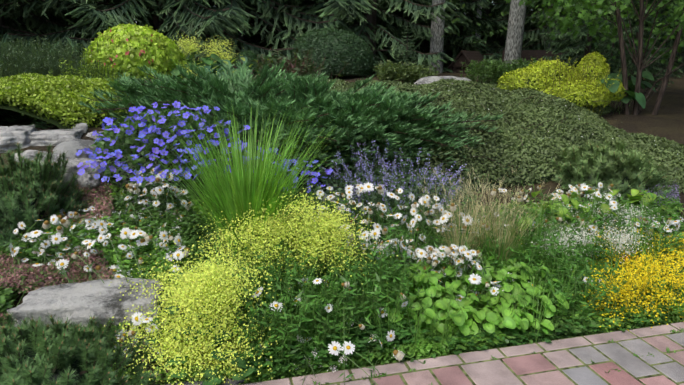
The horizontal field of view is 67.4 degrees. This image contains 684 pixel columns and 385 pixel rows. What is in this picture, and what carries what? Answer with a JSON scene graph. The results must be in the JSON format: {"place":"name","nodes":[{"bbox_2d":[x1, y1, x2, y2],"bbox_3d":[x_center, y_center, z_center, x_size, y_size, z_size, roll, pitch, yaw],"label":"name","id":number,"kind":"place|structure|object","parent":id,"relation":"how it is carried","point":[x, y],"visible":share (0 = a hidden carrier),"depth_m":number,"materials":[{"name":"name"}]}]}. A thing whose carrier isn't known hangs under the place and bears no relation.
{"place":"outdoors","nodes":[
{"label":"outdoors","id":0,"kind":"place"},
{"bbox_2d":[0,69,683,383],"bbox_3d":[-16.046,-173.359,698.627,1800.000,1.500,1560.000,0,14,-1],"label":"terrain","id":1,"kind":"structure","parent":0,"point":[667,121],"depth_m":6.53,"materials":[{"name":"soil"}]},
{"bbox_2d":[0,125,37,152],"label":"rock","id":2,"kind":"object","parent":1,"relation":"on","point":[11,137],"visible":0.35,"depth_m":4.25,"materials":[{"name":"stone"}]},
{"bbox_2d":[0,0,86,59],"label":"spruce tree","id":3,"kind":"object","parent":1,"relation":"on","point":[11,29],"visible":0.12,"depth_m":11.43,"materials":[{"name":"green plant"}]},
{"bbox_2d":[4,1,98,45],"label":"spruce tree","id":4,"kind":"object","parent":1,"relation":"on","point":[25,21],"depth_m":15.86,"materials":[{"name":"green plant"}]},
{"bbox_2d":[0,0,104,54],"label":"spruce tree","id":5,"kind":"object","parent":1,"relation":"on","point":[58,24],"visible":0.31,"depth_m":11.73,"materials":[{"name":"green plant"}]},
{"bbox_2d":[29,129,82,145],"bbox_3d":[-2.475,-0.461,4.445,0.416,0.166,0.311,-3,14,-13],"label":"rock","id":6,"kind":"object","parent":1,"relation":"on","point":[56,137],"visible":0.65,"depth_m":4.32,"materials":[{"name":"stone"}]},
{"bbox_2d":[12,150,102,189],"bbox_3d":[-2.225,-0.134,4.011,1.085,0.354,0.316,8,16,30],"label":"ridge rock","id":7,"kind":"object","parent":1,"relation":"on","point":[85,179],"visible":0.23,"depth_m":3.77,"materials":[{"name":"stone"}]},
{"bbox_2d":[0,72,147,128],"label":"shrub","id":8,"kind":"object","parent":1,"relation":"on","point":[47,99],"visible":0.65,"depth_m":4.78,"materials":[{"name":"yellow plant"}]},
{"bbox_2d":[53,139,95,158],"bbox_3d":[-2.204,-0.295,4.278,0.373,0.304,0.414,0,14,-1],"label":"smooth boulder","id":9,"kind":"object","parent":1,"relation":"on","point":[72,147],"visible":0.29,"depth_m":4.12,"materials":[{"name":"grey stone"}]},
{"bbox_2d":[73,123,87,132],"bbox_3d":[-2.359,-0.568,4.624,0.121,0.120,0.101,-8,16,-30],"label":"rock","id":10,"kind":"object","parent":1,"relation":"on","point":[84,126],"visible":0.54,"depth_m":4.59,"materials":[{"name":"stone"}]},
{"bbox_2d":[7,277,165,328],"bbox_3d":[-1.389,0.685,2.848,0.823,0.316,0.370,-2,14,-9],"label":"rock slab","id":11,"kind":"object","parent":1,"relation":"on","point":[83,301],"visible":0.46,"depth_m":2.71,"materials":[{"name":"stone"}]},
{"bbox_2d":[86,131,104,138],"bbox_3d":[-2.172,-0.501,4.608,0.268,0.093,0.198,2,14,8],"label":"rock","id":12,"kind":"object","parent":1,"relation":"on","point":[91,135],"visible":0.27,"depth_m":4.54,"materials":[{"name":"stone"}]},
{"bbox_2d":[12,0,203,67],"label":"spruce tree","id":13,"kind":"object","parent":1,"relation":"on","point":[115,2],"visible":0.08,"depth_m":12.58,"materials":[{"name":"green plant"}]},
{"bbox_2d":[80,23,187,80],"bbox_3d":[-3.322,-2.240,8.174,1.599,0.882,1.423,0,14,-1],"label":"rounded shrub","id":14,"kind":"object","parent":1,"relation":"on","point":[129,47],"visible":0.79,"depth_m":7.74,"materials":[{"name":"green plant"}]},
{"bbox_2d":[109,331,211,384],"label":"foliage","id":15,"kind":"object","parent":1,"relation":"on","point":[149,368],"depth_m":2.58,"materials":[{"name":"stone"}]},
{"bbox_2d":[0,0,324,77],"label":"spruce tree","id":16,"kind":"object","parent":1,"relation":"on","point":[93,18],"visible":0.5,"depth_m":10.47,"materials":[{"name":"green plant"}]},
{"bbox_2d":[0,177,394,371],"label":"bark mulch","id":17,"kind":"object","parent":1,"relation":"on","point":[22,275],"visible":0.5,"depth_m":3.04,"materials":[{"name":"brown wood"}]},
{"bbox_2d":[75,101,332,217],"bbox_3d":[-1.064,-0.243,3.903,1.993,0.900,1.723,0,14,-1],"label":"geranium","id":18,"kind":"object","parent":1,"relation":"on","point":[124,142],"depth_m":3.80,"materials":[{"name":"plant"}]},
{"bbox_2d":[174,360,247,384],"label":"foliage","id":19,"kind":"object","parent":1,"relation":"on","point":[233,381],"visible":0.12,"depth_m":2.48,"materials":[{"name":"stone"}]},
{"bbox_2d":[64,0,395,75],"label":"spruce tree","id":20,"kind":"object","parent":1,"relation":"on","point":[263,20],"visible":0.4,"depth_m":12.28,"materials":[{"name":"green plant"}]},
{"bbox_2d":[135,101,341,261],"bbox_3d":[-0.611,-0.087,3.294,1.410,1.039,1.460,0,14,-1],"label":"ornamental grass clump","id":21,"kind":"object","parent":1,"relation":"on","point":[238,188],"visible":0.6,"depth_m":3.11,"materials":[{"name":"green plant"}]},
{"bbox_2d":[90,30,397,384],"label":"ladys mantle","id":22,"kind":"object","parent":1,"relation":"on","point":[212,283],"depth_m":2.65,"materials":[{"name":"yellow plant"}]},
{"bbox_2d":[208,2,292,41],"bbox_3d":[-2.606,-11.010,17.800,7.162,15.528,6.514,3,14,13],"label":"spruce tree","id":23,"kind":"object","parent":1,"relation":"on","point":[259,37],"depth_m":18.92,"materials":[{"name":"green plant"}]},
{"bbox_2d":[0,58,502,197],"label":"spreading juniper","id":24,"kind":"object","parent":1,"relation":"on","point":[396,121],"visible":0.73,"depth_m":4.71,"materials":[{"name":"green plant"}]},
{"bbox_2d":[0,36,548,83],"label":"shrubs","id":25,"kind":"object","parent":1,"relation":"on","point":[22,61],"visible":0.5,"depth_m":7.39,"materials":[{"name":"green plant"}]},
{"bbox_2d":[194,0,392,74],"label":"spruce tree","id":26,"kind":"object","parent":1,"relation":"on","point":[317,8],"visible":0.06,"depth_m":13.77,"materials":[{"name":"green plant"}]},
{"bbox_2d":[234,28,374,76],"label":"clipped dome shrubs","id":27,"kind":"object","parent":1,"relation":"on","point":[355,51],"visible":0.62,"depth_m":10.27,"materials":[{"name":"green plant"}]},
{"bbox_2d":[0,140,672,384],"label":"mountain pines","id":28,"kind":"object","parent":1,"relation":"on","point":[57,353],"visible":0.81,"depth_m":3.26,"materials":[{"name":"green plant"}]},
{"bbox_2d":[0,168,683,384],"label":"plants","id":29,"kind":"object","parent":1,"relation":"on","point":[319,325],"visible":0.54,"depth_m":3.02,"materials":[{"name":"green plant"}]},
{"bbox_2d":[0,168,683,384],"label":"daisy","id":30,"kind":"object","parent":29,"relation":"on","point":[347,347],"depth_m":3.25,"materials":[{"name":"plant"}]},
{"bbox_2d":[258,0,472,75],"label":"spruce tree","id":31,"kind":"object","parent":1,"relation":"on","point":[368,14],"visible":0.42,"depth_m":12.39,"materials":[{"name":"green plant"}]},
{"bbox_2d":[300,139,476,233],"bbox_3d":[0.403,-0.100,4.136,1.469,0.726,1.024,0,14,-1],"label":"catmint foliage","id":32,"kind":"object","parent":1,"relation":"on","point":[381,175],"visible":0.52,"depth_m":4.05,"materials":[{"name":"plant"}]},
{"bbox_2d":[319,140,466,217],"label":"catmint spikes","id":33,"kind":"object","parent":32,"relation":"attached to","point":[364,168],"visible":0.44,"depth_m":3.89,"materials":[{"name":"purple plant"}]},
{"bbox_2d":[396,22,416,74],"bbox_3d":[1.436,-3.145,11.500,0.592,1.412,0.651,-6,15,-23],"label":"spruce tree","id":34,"kind":"object","parent":1,"relation":"on","point":[406,56],"visible":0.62,"depth_m":11.44,"materials":[{"name":"green plant"}]},
{"bbox_2d":[164,46,655,113],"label":"hostas","id":35,"kind":"object","parent":1,"relation":"on","point":[613,88],"visible":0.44,"depth_m":7.45,"materials":[{"name":"green plant"}]},
{"bbox_2d":[376,0,473,52],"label":"spruce tree","id":36,"kind":"object","parent":1,"relation":"on","point":[397,13],"depth_m":20.23,"materials":[{"name":"green plant"}]},
{"bbox_2d":[429,0,444,72],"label":"tree trunk","id":37,"kind":"object","parent":1,"relation":"on","point":[437,39],"visible":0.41,"depth_m":12.34,"materials":[{"name":"grey plant"}]},
{"bbox_2d":[375,0,507,70],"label":"spruce tree","id":38,"kind":"object","parent":1,"relation":"on","point":[450,42],"visible":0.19,"depth_m":15.13,"materials":[{"name":"green plant"}]},
{"bbox_2d":[414,76,469,84],"bbox_3d":[1.814,-1.879,9.149,1.145,0.395,0.569,-3,14,-12],"label":"rock","id":39,"kind":"object","parent":1,"relation":"on","point":[427,80],"visible":0.31,"depth_m":8.94,"materials":[{"name":"grey stone"}]},
{"bbox_2d":[377,0,524,67],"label":"spruce tree","id":40,"kind":"object","parent":1,"relation":"on","point":[381,5],"visible":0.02,"depth_m":18.16,"materials":[{"name":"green plant"}]},
{"bbox_2d":[448,50,489,73],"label":"well house","id":41,"kind":"structure","parent":1,"relation":"on","point":[463,56],"depth_m":13.54,"materials":[{"name":"brown wood"}]},
{"bbox_2d":[475,0,481,40],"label":"birch trunk","id":42,"kind":"object","parent":1,"relation":"on","point":[479,12],"visible":0.1,"depth_m":17.43,"materials":[{"name":"grey plant"}]},
{"bbox_2d":[411,164,567,260],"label":"feather grass","id":43,"kind":"object","parent":1,"relation":"on","point":[470,235],"depth_m":3.50,"materials":[{"name":"beige plant"}]},
{"bbox_2d":[401,0,580,64],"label":"spruce tree","id":44,"kind":"object","parent":1,"relation":"on","point":[500,41],"visible":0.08,"depth_m":20.00,"materials":[{"name":"green plant"}]},
{"bbox_2d":[322,70,683,192],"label":"groundcover shrub","id":45,"kind":"object","parent":1,"relation":"on","point":[539,128],"visible":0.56,"depth_m":5.44,"materials":[{"name":"green plant"}]},
{"bbox_2d":[504,0,525,64],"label":"tree trunk","id":46,"kind":"object","parent":1,"relation":"on","point":[515,32],"visible":0.67,"depth_m":11.37,"materials":[{"name":"grey plant"}]},
{"bbox_2d":[381,179,683,341],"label":"leafy plants","id":47,"kind":"object","parent":1,"relation":"on","point":[467,326],"depth_m":3.09,"materials":[{"name":"green plant"}]},
{"bbox_2d":[493,0,605,64],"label":"spruce tree","id":48,"kind":"object","parent":1,"relation":"on","point":[526,27],"depth_m":23.27,"materials":[{"name":"green plant"}]},
{"bbox_2d":[546,4,552,47],"bbox_3d":[7.581,-10.826,17.529,0.271,13.001,0.200,0,14,-1],"label":"birch trunk","id":49,"kind":"object","parent":1,"relation":"on","point":[550,29],"visible":0.06,"depth_m":18.68,"materials":[{"name":"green plant"}]},
{"bbox_2d":[449,0,669,62],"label":"leaves","id":50,"kind":"object","parent":1,"relation":"on","point":[490,14],"depth_m":14.14,"materials":[{"name":"green plant"}]},
{"bbox_2d":[496,52,625,115],"bbox_3d":[3.180,-1.538,7.285,1.614,0.894,1.480,-13,19,-42],"label":"golden barberry","id":51,"kind":"object","parent":1,"relation":"on","point":[572,85],"visible":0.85,"depth_m":6.99,"materials":[{"name":"yellow plant"}]},
{"bbox_2d":[468,0,683,77],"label":"spruce tree","id":52,"kind":"object","parent":1,"relation":"on","point":[542,43],"visible":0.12,"depth_m":16.15,"materials":[{"name":"green plant"}]},
{"bbox_2d":[542,0,635,79],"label":"spruce tree","id":53,"kind":"object","parent":1,"relation":"on","point":[576,48],"visible":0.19,"depth_m":10.97,"materials":[{"name":"green plant"}]},
{"bbox_2d":[505,0,683,114],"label":"tree","id":54,"kind":"object","parent":1,"relation":"on","point":[584,15],"depth_m":7.22,"materials":[{"name":"green plant"}]},
{"bbox_2d":[527,5,683,63],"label":"leaves","id":55,"kind":"object","parent":1,"relation":"on","point":[628,42],"depth_m":20.75,"materials":[{"name":"green plant"}]},
{"bbox_2d":[530,0,683,41],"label":"leaves","id":56,"kind":"object","parent":1,"relation":"on","point":[665,13],"visible":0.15,"depth_m":13.69,"materials":[{"name":"green plant"}]},
{"bbox_2d":[591,2,630,73],"bbox_3d":[4.749,-2.500,9.059,0.770,1.835,0.846,-6,15,-23],"label":"spruce tree","id":57,"kind":"object","parent":1,"relation":"on","point":[610,60],"visible":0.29,"depth_m":9.01,"materials":[{"name":"green plant"}]},
{"bbox_2d":[596,0,683,87],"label":"spruce tree","id":58,"kind":"object","parent":1,"relation":"on","point":[633,67],"visible":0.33,"depth_m":10.01,"materials":[{"name":"green plant"}]},
{"bbox_2d":[634,5,683,72],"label":"leaves","id":59,"kind":"object","parent":1,"relation":"on","point":[670,41],"visible":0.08,"depth_m":15.61,"materials":[{"name":"green plant"}]},
{"bbox_2d":[243,322,683,384],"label":"paver path","id":60,"kind":"structure","parent":0,"point":[496,372],"depth_m":2.63,"materials":[{"name":"pink brick"}]},
{"bbox_2d":[239,322,683,384],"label":"paver joint moss","id":61,"kind":"object","parent":60,"relation":"on","point":[508,367],"depth_m":2.66,"materials":[{"name":"green plant"}]},
{"bbox_2d":[313,328,683,384],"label":"joint weeds","id":62,"kind":"object","parent":60,"relation":"on","point":[634,354],"visible":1,"depth_m":2.61,"materials":[{"name":"green plant"}]},
{"bbox_2d":[502,50,561,62],"bbox_3d":[4.638,-3.072,12.332,1.520,0.688,0.461,-2,14,-6],"label":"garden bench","id":63,"kind":"object","parent":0,"point":[529,54],"visible":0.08,"depth_m":12.45,"materials":[{"name":"brown wood"}]}
]}

